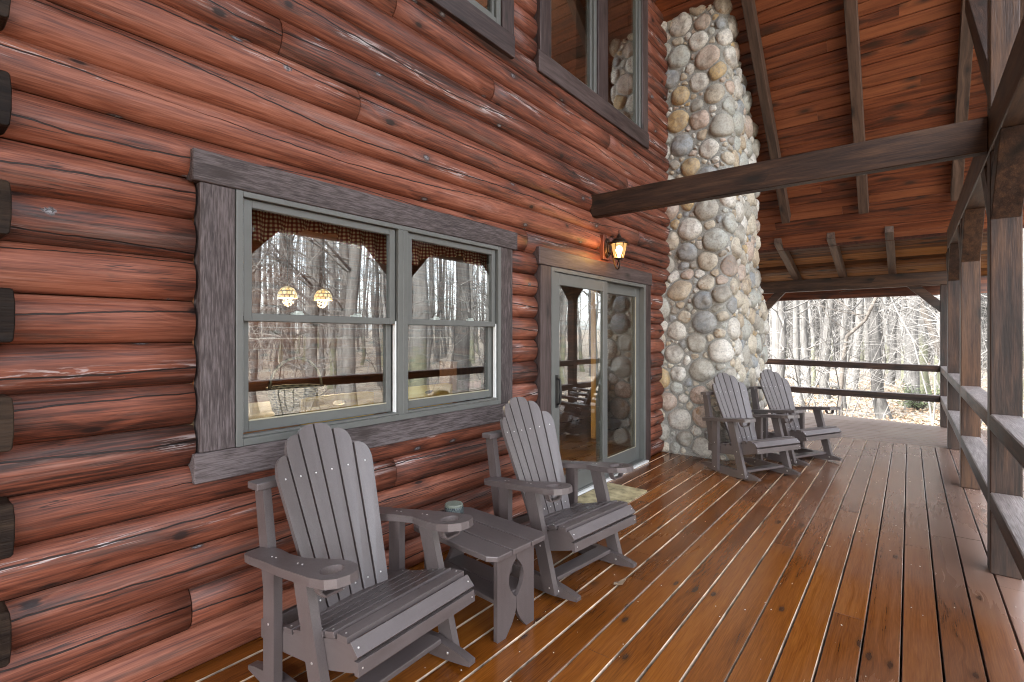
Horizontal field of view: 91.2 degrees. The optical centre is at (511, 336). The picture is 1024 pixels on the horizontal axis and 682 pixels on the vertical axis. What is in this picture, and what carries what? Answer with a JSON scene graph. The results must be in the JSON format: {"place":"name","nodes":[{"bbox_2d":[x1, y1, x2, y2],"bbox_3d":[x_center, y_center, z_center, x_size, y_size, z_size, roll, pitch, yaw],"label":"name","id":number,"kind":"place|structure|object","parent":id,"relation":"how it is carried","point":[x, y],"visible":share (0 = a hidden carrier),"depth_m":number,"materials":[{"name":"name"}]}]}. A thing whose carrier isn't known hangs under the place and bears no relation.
{"place":"outdoors","nodes":[
{"label":"outdoors","id":0,"kind":"place"},
{"bbox_2d":[458,379,480,388],"bbox_3d":[-0.595,0.655,6.864,0.220,0.100,0.260,0,0,38],"label":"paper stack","id":1,"kind":"object","parent":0,"point":[467,384],"visible":0.86,"depth_m":6.78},
{"bbox_2d":[164,429,1023,681],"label":"deck","id":2,"kind":"structure","parent":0,"point":[749,546],"depth_m":2.78,"materials":[{"name":"wood"}]},
{"bbox_2d":[0,0,669,681],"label":"log cabin","id":3,"kind":"object","parent":2,"relation":"on","point":[154,154],"visible":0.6,"depth_m":2.36,"materials":[{"name":"red wood"}]},
{"bbox_2d":[277,235,296,298],"bbox_3d":[-2.534,-0.810,5.658,0.211,0.760,0.211,0,0,38],"label":"pendant lamp","id":4,"kind":"object","parent":3,"relation":"hanging from","point":[287,292],"visible":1,"depth_m":5.60,"materials":[{"name":"beige glass"}]},
{"bbox_2d":[252,209,385,264],"bbox_3d":[-1.070,-0.539,2.770,0.058,0.212,0.972,0,0,38],"label":"window valance","id":5,"kind":"object","parent":3,"relation":"hanging from","point":[266,226],"depth_m":2.75,"materials":[{"name":"fabric"}]},
{"bbox_2d":[314,237,331,300],"bbox_3d":[-2.260,-0.810,6.003,0.211,0.760,0.211,0,0,38],"label":"pendant lamp","id":6,"kind":"object","parent":3,"relation":"hanging from","point":[323,294],"visible":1,"depth_m":5.95,"materials":[{"name":"beige glass"}]},
{"bbox_2d":[192,390,474,426],"bbox_3d":[-1.393,0.980,4.039,1.000,0.900,2.400,0,0,38],"label":"dining table","id":7,"kind":"object","parent":3,"relation":"in","point":[257,410],"visible":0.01,"depth_m":3.78,"materials":[{"name":"brown wood"}]},
{"bbox_2d":[266,357,325,415],"bbox_3d":[-1.471,0.333,3.425,0.380,0.390,0.389,0,0,38],"label":"wicker basket","id":8,"kind":"object","parent":7,"relation":"on","point":[283,399],"visible":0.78,"depth_m":3.29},
{"bbox_2d":[299,391,373,425],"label":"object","id":9,"kind":"object","parent":3,"relation":"in","point":[318,403],"visible":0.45,"depth_m":3.30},
{"bbox_2d":[186,147,516,484],"bbox_3d":[-0.693,-0.084,3.006,0.120,1.417,2.220,0,0,38],"label":"double hung window","id":10,"kind":"structure","parent":3,"relation":"in","point":[227,189],"depth_m":2.49,"materials":[{"name":"grey wood"}]},
{"bbox_2d":[408,383,451,409],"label":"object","id":11,"kind":"object","parent":3,"relation":"in","point":[415,392],"visible":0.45,"depth_m":3.96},
{"bbox_2d":[412,240,486,274],"bbox_3d":[-0.421,-0.539,3.588,0.058,0.212,1.060,0,0,38],"label":"window valance","id":12,"kind":"object","parent":3,"relation":"hanging from","point":[421,250],"depth_m":3.50,"materials":[{"name":"fabric"}]},
{"bbox_2d":[440,359,485,402],"bbox_3d":[-0.562,0.880,6.954,0.320,1.100,0.900,0,0,38],"label":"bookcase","id":13,"kind":"object","parent":3,"relation":"in","point":[452,372],"visible":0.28,"depth_m":6.93,"materials":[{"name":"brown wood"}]},
{"bbox_2d":[426,0,514,58],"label":"gable window","id":14,"kind":"structure","parent":3,"relation":"in","point":[494,25],"depth_m":3.59,"materials":[{"name":"grey wood"}]},
{"bbox_2d":[532,0,648,148],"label":"gable window","id":15,"kind":"structure","parent":3,"relation":"in","point":[593,94],"depth_m":4.90,"materials":[{"name":"grey wood"}]},
{"bbox_2d":[532,246,651,495],"bbox_3d":[0.871,0.350,4.990,0.205,2.160,2.267,0,0,38],"label":"sliding door","id":16,"kind":"structure","parent":3,"relation":"in","point":[555,269],"depth_m":4.96,"materials":[{"name":"grey wood"}]},
{"bbox_2d":[591,290,595,438],"bbox_3d":[1.158,0.130,7.032,0.080,2.599,0.080,0,0,38],"label":"pine post","id":17,"kind":"object","parent":3,"relation":"in","point":[593,364],"visible":0.44,"depth_m":7.00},
{"bbox_2d":[597,230,628,269],"bbox_3d":[0.960,-0.819,4.842,0.188,0.377,0.422,0,0,-26],"label":"wall lantern","id":18,"kind":"object","parent":3,"relation":"attached to","point":[607,244],"depth_m":4.84,"materials":[{"name":"brown metal"}]},
{"bbox_2d":[475,0,1023,301],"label":"porch roof","id":19,"kind":"structure","parent":3,"relation":"attached to","point":[821,74],"depth_m":6.26,"materials":[{"name":"wood"}]},
{"bbox_2d":[762,292,784,310],"bbox_3d":[4.855,0.310,9.460,0.537,2.237,0.140,0,0,38],"label":"diagonal brace","id":20,"kind":"object","parent":19,"relation":"attached to","point":[772,300],"visible":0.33,"depth_m":9.38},
{"bbox_2d":[760,271,946,293],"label":"end beam","id":21,"kind":"structure","parent":20,"relation":"on","point":[935,278],"depth_m":8.54,"materials":[{"name":"wood"}]},
{"bbox_2d":[244,423,474,681],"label":"rocking chair","id":22,"kind":"object","parent":2,"relation":"on","point":[350,588],"visible":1,"depth_m":2.10,"materials":[{"name":"wood"}]},
{"bbox_2d":[414,507,544,643],"bbox_3d":[-0.181,1.216,2.613,0.630,0.428,0.405,0,0,42],"label":"side table","id":23,"kind":"object","parent":2,"relation":"on","point":[503,544],"visible":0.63,"depth_m":2.47,"materials":[{"name":"wood"}]},
{"bbox_2d":[444,500,463,513],"bbox_3d":[-0.321,0.962,2.775,0.106,0.080,0.106,0,0,38],"label":"candle tin","id":24,"kind":"object","parent":23,"relation":"on","point":[454,506],"visible":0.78,"depth_m":2.74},
{"bbox_2d":[482,397,636,601],"bbox_3d":[0.282,0.917,3.107,0.764,1.023,0.757,0,0,-45],"label":"rocking chair","id":25,"kind":"object","parent":2,"relation":"on","point":[559,516],"visible":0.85,"depth_m":3.09,"materials":[{"name":"wood"}]},
{"bbox_2d":[578,483,646,503],"bbox_3d":[0.851,1.424,4.442,0.415,0.008,0.780,0,0,38],"label":"door mat","id":26,"kind":"object","parent":2,"relation":"on","point":[618,492],"depth_m":4.50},
{"bbox_2d":[614,578,625,584],"bbox_3d":[0.619,1.413,2.874,0.101,0.031,0.037,0,0,-28],"label":"fallen leaf","id":27,"kind":"object","parent":2,"relation":"on","point":[621,582],"visible":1,"depth_m":2.88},
{"bbox_2d":[656,0,769,460],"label":"stone chimney","id":28,"kind":"object","parent":2,"relation":"on","point":[714,311],"visible":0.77,"depth_m":6.05,"materials":[{"name":"stone"}]},
{"bbox_2d":[701,373,800,481],"bbox_3d":[2.488,0.917,5.277,0.764,1.023,0.757,0,0,-23],"label":"rocking chair","id":29,"kind":"object","parent":2,"relation":"on","point":[730,394],"visible":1,"depth_m":5.27,"materials":[{"name":"wood"}]},
{"bbox_2d":[749,369,841,465],"bbox_3d":[3.292,0.917,5.864,0.764,1.023,0.757,0,0,-24],"label":"rocking chair","id":30,"kind":"object","parent":2,"relation":"on","point":[776,389],"visible":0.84,"depth_m":5.88,"materials":[{"name":"wood"}]},
{"bbox_2d":[764,407,986,449],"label":"deck walkway","id":31,"kind":"structure","parent":2,"relation":"attached to","point":[891,431],"depth_m":7.61,"materials":[{"name":"wood"}]},
{"bbox_2d":[908,285,946,427],"bbox_3d":[6.672,0.310,8.021,0.547,2.237,0.140,0,0,38],"label":"porch post","id":32,"kind":"object","parent":31,"relation":"on","point":[940,305],"visible":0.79,"depth_m":7.87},
{"bbox_2d":[764,358,939,401],"bbox_3d":[5.765,0.731,8.739,2.580,0.625,0.120,0,0,38],"label":"porch railing","id":33,"kind":"object","parent":32,"relation":"attached to","point":[880,394],"visible":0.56,"depth_m":8.52,"materials":[{"name":"wood"}]},
{"bbox_2d":[946,243,959,449],"bbox_3d":[5.632,0.155,6.382,0.140,2.547,0.970,0,0,38],"label":"porch post","id":34,"kind":"object","parent":2,"relation":"on","point":[953,313],"visible":0.58,"depth_m":6.33,"materials":[{"name":"wood"}]},
{"bbox_2d":[940,366,946,415],"bbox_3d":[6.230,0.756,7.139,0.136,0.577,1.788,0,0,38],"label":"porch railing","id":35,"kind":"object","parent":34,"relation":"attached to","point":[943,399],"visible":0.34,"depth_m":7.28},
{"bbox_2d":[957,207,984,489],"bbox_3d":[4.347,0.155,4.760,0.140,2.547,0.970,0,0,38],"label":"porch post","id":36,"kind":"object","parent":2,"relation":"on","point":[970,227],"visible":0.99,"depth_m":4.70,"materials":[{"name":"wood"}]},
{"bbox_2d":[948,373,959,442],"bbox_3d":[4.988,0.756,5.572,0.136,0.577,1.928,0,0,38],"label":"porch railing","id":37,"kind":"object","parent":36,"relation":"attached to","point":[954,416],"visible":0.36,"depth_m":5.65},
{"bbox_2d":[981,0,1023,579],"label":"porch post","id":38,"kind":"object","parent":2,"relation":"on","point":[1002,176],"visible":0.87,"depth_m":2.98,"materials":[{"name":"wood"}]},
{"bbox_2d":[590,117,987,218],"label":"tie beam","id":39,"kind":"structure","parent":38,"relation":"attached to","point":[957,141],"depth_m":3.67,"materials":[{"name":"wood"}]},
{"bbox_2d":[961,386,986,500],"bbox_3d":[3.660,0.756,3.897,0.136,0.577,2.063,0,0,38],"label":"porch railing","id":40,"kind":"object","parent":38,"relation":"attached to","point":[974,449],"visible":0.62,"depth_m":3.92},
{"bbox_2d":[947,16,1023,248],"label":"porch girder","id":41,"kind":"object","parent":38,"relation":"on","point":[1007,108],"visible":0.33,"depth_m":2.70,"materials":[{"name":"wood"}]},
{"bbox_2d":[990,414,1023,580],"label":"porch railing","id":42,"kind":"object","parent":38,"relation":"attached to","point":[1007,511],"visible":1,"depth_m":2.58,"materials":[{"name":"wood"}]},
{"bbox_2d":[258,346,1023,470],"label":"forest ground","id":43,"kind":"structure","parent":0,"point":[923,414],"depth_m":15.13,"materials":[{"name":"brown plant"}]},
{"bbox_2d":[764,310,771,369],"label":"bare tree","id":44,"kind":"object","parent":43,"relation":"on","point":[768,346],"depth_m":25.95,"materials":[{"name":"grey plant"}]},
{"bbox_2d":[764,301,791,371],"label":"bare tree","id":45,"kind":"object","parent":43,"relation":"on","point":[776,335],"visible":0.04,"depth_m":18.43,"materials":[{"name":"grey plant"}]},
{"bbox_2d":[769,310,792,357],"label":"bare tree","id":46,"kind":"object","parent":43,"relation":"on","point":[770,323],"depth_m":34.52,"materials":[{"name":"grey plant"}]},
{"bbox_2d":[765,300,808,377],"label":"bare tree","id":47,"kind":"object","parent":43,"relation":"on","point":[782,334],"visible":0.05,"depth_m":13.45,"materials":[{"name":"grey plant"}]},
{"bbox_2d":[787,310,789,353],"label":"bare tree","id":48,"kind":"object","parent":43,"relation":"on","point":[788,328],"visible":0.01,"depth_m":40.18,"materials":[{"name":"grey plant"}]},
{"bbox_2d":[765,300,818,385],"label":"bare sapling","id":49,"kind":"object","parent":43,"relation":"on","point":[789,350],"visible":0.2,"depth_m":18.40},
{"bbox_2d":[767,312,820,376],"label":"bare sapling","id":50,"kind":"object","parent":43,"relation":"on","point":[787,367],"visible":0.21,"depth_m":21.30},
{"bbox_2d":[772,300,830,411],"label":"bare sapling","id":51,"kind":"object","parent":43,"relation":"on","point":[793,357],"visible":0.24,"depth_m":11.14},
{"bbox_2d":[787,300,817,356],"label":"bare tree","id":52,"kind":"object","parent":43,"relation":"on","point":[813,325],"visible":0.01,"depth_m":39.10,"materials":[{"name":"grey plant"}]},
{"bbox_2d":[786,300,819,382],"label":"bare tree","id":53,"kind":"object","parent":43,"relation":"on","point":[799,334],"visible":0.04,"depth_m":20.67,"materials":[{"name":"grey plant"}]},
{"bbox_2d":[785,370,837,388],"bbox_3d":[12.828,1.807,22.353,0.332,0.385,8.781,0,0,15],"label":"fallen log","id":54,"kind":"object","parent":43,"relation":"on","point":[788,373],"visible":0.18,"depth_m":21.88,"materials":[{"name":"grey plant"}]},
{"bbox_2d":[787,299,837,405],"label":"bare tree","id":55,"kind":"object","parent":43,"relation":"on","point":[796,343],"visible":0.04,"depth_m":14.45,"materials":[{"name":"grey plant"}]},
{"bbox_2d":[807,300,817,359],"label":"bare tree","id":56,"kind":"object","parent":43,"relation":"on","point":[815,334],"visible":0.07,"depth_m":33.24,"materials":[{"name":"grey plant"}]},
{"bbox_2d":[786,300,839,385],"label":"bare tree","id":57,"kind":"object","parent":43,"relation":"on","point":[813,338],"visible":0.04,"depth_m":19.85,"materials":[{"name":"grey plant"}]},
{"bbox_2d":[766,306,864,405],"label":"bare sapling","id":58,"kind":"object","parent":43,"relation":"on","point":[805,367],"visible":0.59,"depth_m":12.00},
{"bbox_2d":[799,300,838,399],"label":"bare tree","id":59,"kind":"object","parent":43,"relation":"on","point":[804,337],"visible":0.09,"depth_m":16.18,"materials":[{"name":"grey plant"}]},
{"bbox_2d":[768,312,870,405],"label":"bare sapling","id":60,"kind":"object","parent":43,"relation":"on","point":[797,365],"visible":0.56,"depth_m":13.45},
{"bbox_2d":[817,300,823,358],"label":"bare tree","id":61,"kind":"object","parent":43,"relation":"on","point":[821,310],"depth_m":28.61,"materials":[{"name":"grey plant"}]},
{"bbox_2d":[813,299,836,360],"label":"bare tree","id":62,"kind":"object","parent":43,"relation":"on","point":[832,333],"depth_m":30.43,"materials":[{"name":"grey plant"}]},
{"bbox_2d":[791,298,863,410],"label":"bare tree","id":63,"kind":"object","parent":43,"relation":"on","point":[846,315],"visible":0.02,"depth_m":13.58,"materials":[{"name":"grey plant"}]},
{"bbox_2d":[789,299,868,378],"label":"bare sapling","id":64,"kind":"object","parent":43,"relation":"on","point":[833,331],"visible":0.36,"depth_m":17.37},
{"bbox_2d":[802,300,859,394],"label":"bare sapling","id":65,"kind":"object","parent":43,"relation":"on","point":[831,340],"visible":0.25,"depth_m":16.71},
{"bbox_2d":[791,299,880,411],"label":"bare sapling","id":66,"kind":"object","parent":43,"relation":"on","point":[822,372],"visible":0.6,"depth_m":12.45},
{"bbox_2d":[818,299,854,398],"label":"bare tree","id":67,"kind":"object","parent":43,"relation":"on","point":[823,378],"visible":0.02,"depth_m":15.96,"materials":[{"name":"grey plant"}]},
{"bbox_2d":[833,299,842,367],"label":"bare tree","id":68,"kind":"object","parent":43,"relation":"on","point":[835,325],"depth_m":29.04,"materials":[{"name":"grey plant"}]},
{"bbox_2d":[804,297,877,415],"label":"bare tree","id":69,"kind":"object","parent":43,"relation":"on","point":[842,370],"visible":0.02,"depth_m":12.56,"materials":[{"name":"grey plant"}]},
{"bbox_2d":[790,290,906,414],"bbox_3d":[6.899,-0.193,9.827,2.504,4.687,3.381,0,0,45],"label":"bare sapling","id":70,"kind":"object","parent":43,"relation":"on","point":[867,333],"visible":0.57,"depth_m":10.26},
{"bbox_2d":[848,303,854,356],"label":"bare tree","id":71,"kind":"object","parent":43,"relation":"on","point":[850,326],"depth_m":30.98,"materials":[{"name":"grey plant"}]},
{"bbox_2d":[837,298,868,374],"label":"bare tree","id":72,"kind":"object","parent":43,"relation":"on","point":[852,320],"visible":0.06,"depth_m":24.89,"materials":[{"name":"grey plant"}]},
{"bbox_2d":[813,315,896,384],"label":"bare sapling","id":73,"kind":"object","parent":43,"relation":"on","point":[862,348],"visible":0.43,"depth_m":17.57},
{"bbox_2d":[847,298,863,389],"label":"bare tree","id":74,"kind":"object","parent":43,"relation":"on","point":[857,320],"depth_m":18.36,"materials":[{"name":"grey plant"}]},
{"bbox_2d":[850,302,863,360],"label":"bare tree","id":75,"kind":"object","parent":43,"relation":"on","point":[861,345],"depth_m":32.80,"materials":[{"name":"grey plant"}]},
{"bbox_2d":[806,297,909,413],"bbox_3d":[8.746,0.404,12.716,2.472,3.485,1.834,0,0,-8],"label":"bare sapling","id":76,"kind":"object","parent":43,"relation":"on","point":[834,374],"visible":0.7,"depth_m":12.59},
{"bbox_2d":[836,315,886,360],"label":"bare sapling","id":77,"kind":"object","parent":43,"relation":"on","point":[868,346],"visible":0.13,"depth_m":25.18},
{"bbox_2d":[796,323,935,416],"bbox_3d":[8.034,0.906,11.505,2.935,2.453,1.732,0,0,29],"label":"bare sapling","id":78,"kind":"object","parent":43,"relation":"on","point":[873,376],"visible":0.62,"depth_m":11.64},
{"bbox_2d":[793,296,939,418],"bbox_3d":[7.398,0.414,11.073,2.471,3.499,4.187,0,0,-15],"label":"bare sapling","id":79,"kind":"object","parent":43,"relation":"on","point":[873,359],"visible":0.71,"depth_m":10.82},
{"bbox_2d":[812,297,925,399],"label":"bare sapling","id":80,"kind":"object","parent":43,"relation":"on","point":[880,341],"visible":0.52,"depth_m":12.69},
{"bbox_2d":[864,297,882,371],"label":"bare tree","id":81,"kind":"object","parent":43,"relation":"on","point":[865,332],"visible":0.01,"depth_m":26.28,"materials":[{"name":"grey plant"}]},
{"bbox_2d":[818,327,930,417],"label":"bare sapling","id":82,"kind":"object","parent":43,"relation":"on","point":[875,378],"visible":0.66,"depth_m":12.48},
{"bbox_2d":[865,297,892,418],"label":"bare tree","id":83,"kind":"object","parent":43,"relation":"on","point":[880,404],"depth_m":12.60,"materials":[{"name":"grey plant"}]},
{"bbox_2d":[854,300,905,376],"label":"bare sapling","id":84,"kind":"object","parent":43,"relation":"on","point":[889,332],"visible":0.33,"depth_m":19.01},
{"bbox_2d":[852,338,916,404],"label":"bare sapling","id":85,"kind":"object","parent":43,"relation":"on","point":[877,372],"visible":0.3,"depth_m":13.09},
{"bbox_2d":[832,297,937,407],"bbox_3d":[9.781,0.229,13.620,2.722,3.854,4.612,0,0,-2],"label":"bare sapling","id":86,"kind":"object","parent":43,"relation":"on","point":[898,344],"visible":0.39,"depth_m":13.18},
{"bbox_2d":[786,293,986,364],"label":"distant woods","id":87,"kind":"object","parent":43,"relation":"on","point":[855,300],"depth_m":36.04,"materials":[{"name":"grey plant"}]},
{"bbox_2d":[844,296,939,406],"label":"bare sapling","id":88,"kind":"object","parent":43,"relation":"on","point":[894,299],"visible":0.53,"depth_m":11.72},
{"bbox_2d":[885,296,901,386],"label":"bare tree","id":89,"kind":"object","parent":43,"relation":"on","point":[892,379],"visible":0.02,"depth_m":19.63,"materials":[{"name":"grey plant"}]},
{"bbox_2d":[880,297,906,362],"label":"bare tree","id":90,"kind":"object","parent":43,"relation":"on","point":[889,319],"visible":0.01,"depth_m":28.15,"materials":[{"name":"grey plant"}]},
{"bbox_2d":[883,300,906,384],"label":"bare tree","id":91,"kind":"object","parent":43,"relation":"on","point":[902,345],"visible":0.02,"depth_m":20.39,"materials":[{"name":"grey plant"}]},
{"bbox_2d":[766,376,1023,429],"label":"fallen leaves","id":92,"kind":"object","parent":43,"relation":"on","point":[895,414],"visible":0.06,"depth_m":13.51,"materials":[{"name":"brown plant"}]},
{"bbox_2d":[896,317,900,378],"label":"bare tree","id":93,"kind":"object","parent":43,"relation":"on","point":[898,337],"visible":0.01,"depth_m":23.07,"materials":[{"name":"grey plant"}]},
{"bbox_2d":[867,296,933,372],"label":"bare tree","id":94,"kind":"object","parent":43,"relation":"on","point":[884,310],"visible":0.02,"depth_m":25.84,"materials":[{"name":"grey plant"}]},
{"bbox_2d":[865,295,939,394],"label":"bare tree","id":95,"kind":"object","parent":43,"relation":"on","point":[936,360],"visible":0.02,"depth_m":17.31,"materials":[{"name":"grey plant"}]},
{"bbox_2d":[869,300,939,419],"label":"bare sapling","id":96,"kind":"object","parent":43,"relation":"on","point":[924,343],"visible":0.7,"depth_m":10.90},
{"bbox_2d":[881,324,932,381],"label":"bare sapling","id":97,"kind":"object","parent":43,"relation":"on","point":[899,356],"visible":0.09,"depth_m":21.32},
{"bbox_2d":[904,296,923,409],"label":"bare tree","id":98,"kind":"object","parent":43,"relation":"on","point":[912,375],"visible":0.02,"depth_m":13.81,"materials":[{"name":"grey plant"}]},
{"bbox_2d":[889,297,939,360],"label":"bare tree","id":99,"kind":"object","parent":43,"relation":"on","point":[929,324],"visible":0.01,"depth_m":14.54,"materials":[{"name":"grey plant"}]},
{"bbox_2d":[892,379,939,410],"bbox_3d":[10.969,1.623,13.477,1.324,0.947,1.426,0,0,38],"label":"evergreen bush","id":100,"kind":"object","parent":43,"relation":"on","point":[916,405],"visible":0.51,"depth_m":13.51,"materials":[{"name":"green plant"}]},
{"bbox_2d":[896,321,938,393],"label":"bare sapling","id":101,"kind":"object","parent":43,"relation":"on","point":[933,360],"visible":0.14,"depth_m":16.48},
{"bbox_2d":[899,296,936,380],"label":"bare tree","id":102,"kind":"object","parent":43,"relation":"on","point":[903,318],"visible":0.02,"depth_m":22.28,"materials":[{"name":"grey plant"}]},
{"bbox_2d":[907,297,931,394],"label":"bare tree","id":103,"kind":"object","parent":43,"relation":"on","point":[925,374],"visible":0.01,"depth_m":15.26,"materials":[{"name":"grey plant"}]},
{"bbox_2d":[862,297,985,402],"bbox_3d":[11.478,0.366,13.003,2.462,3.486,4.172,0,0,-40],"label":"bare sapling","id":104,"kind":"object","parent":43,"relation":"on","point":[922,334],"visible":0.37,"depth_m":13.23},
{"bbox_2d":[873,295,984,425],"bbox_3d":[9.633,-0.760,11.974,4.204,5.828,3.114,0,0,-26],"label":"bare sapling","id":105,"kind":"object","parent":43,"relation":"on","point":[931,417],"visible":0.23,"depth_m":11.12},
{"bbox_2d":[874,299,986,421],"bbox_3d":[9.721,0.596,10.533,3.666,3.064,2.164,0,0,42],"label":"bare sapling","id":106,"kind":"object","parent":43,"relation":"on","point":[925,344],"visible":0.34,"depth_m":10.76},
{"bbox_2d":[901,295,986,360],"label":"bare sapling","id":107,"kind":"object","parent":43,"relation":"on","point":[937,324],"visible":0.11,"depth_m":12.00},
{"bbox_2d":[900,296,1023,429],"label":"bare tree","id":108,"kind":"object","parent":43,"relation":"on","point":[934,313],"visible":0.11,"depth_m":10.97,"materials":[{"name":"grey plant"}]},
{"bbox_2d":[914,311,1023,423],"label":"bare sapling","id":109,"kind":"object","parent":43,"relation":"on","point":[939,336],"visible":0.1,"depth_m":10.61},
{"bbox_2d":[981,303,986,367],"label":"bare sapling","id":110,"kind":"object","parent":43,"relation":"on","point":[981,334],"visible":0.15,"depth_m":17.86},
{"bbox_2d":[981,311,986,383],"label":"bare sapling","id":111,"kind":"object","parent":43,"relation":"on","point":[983,360],"visible":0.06,"depth_m":21.01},
{"bbox_2d":[1023,228,1023,399],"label":"bare tree","id":112,"kind":"object","parent":43,"relation":"on","point":[1023,306],"visible":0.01,"depth_m":14.85,"materials":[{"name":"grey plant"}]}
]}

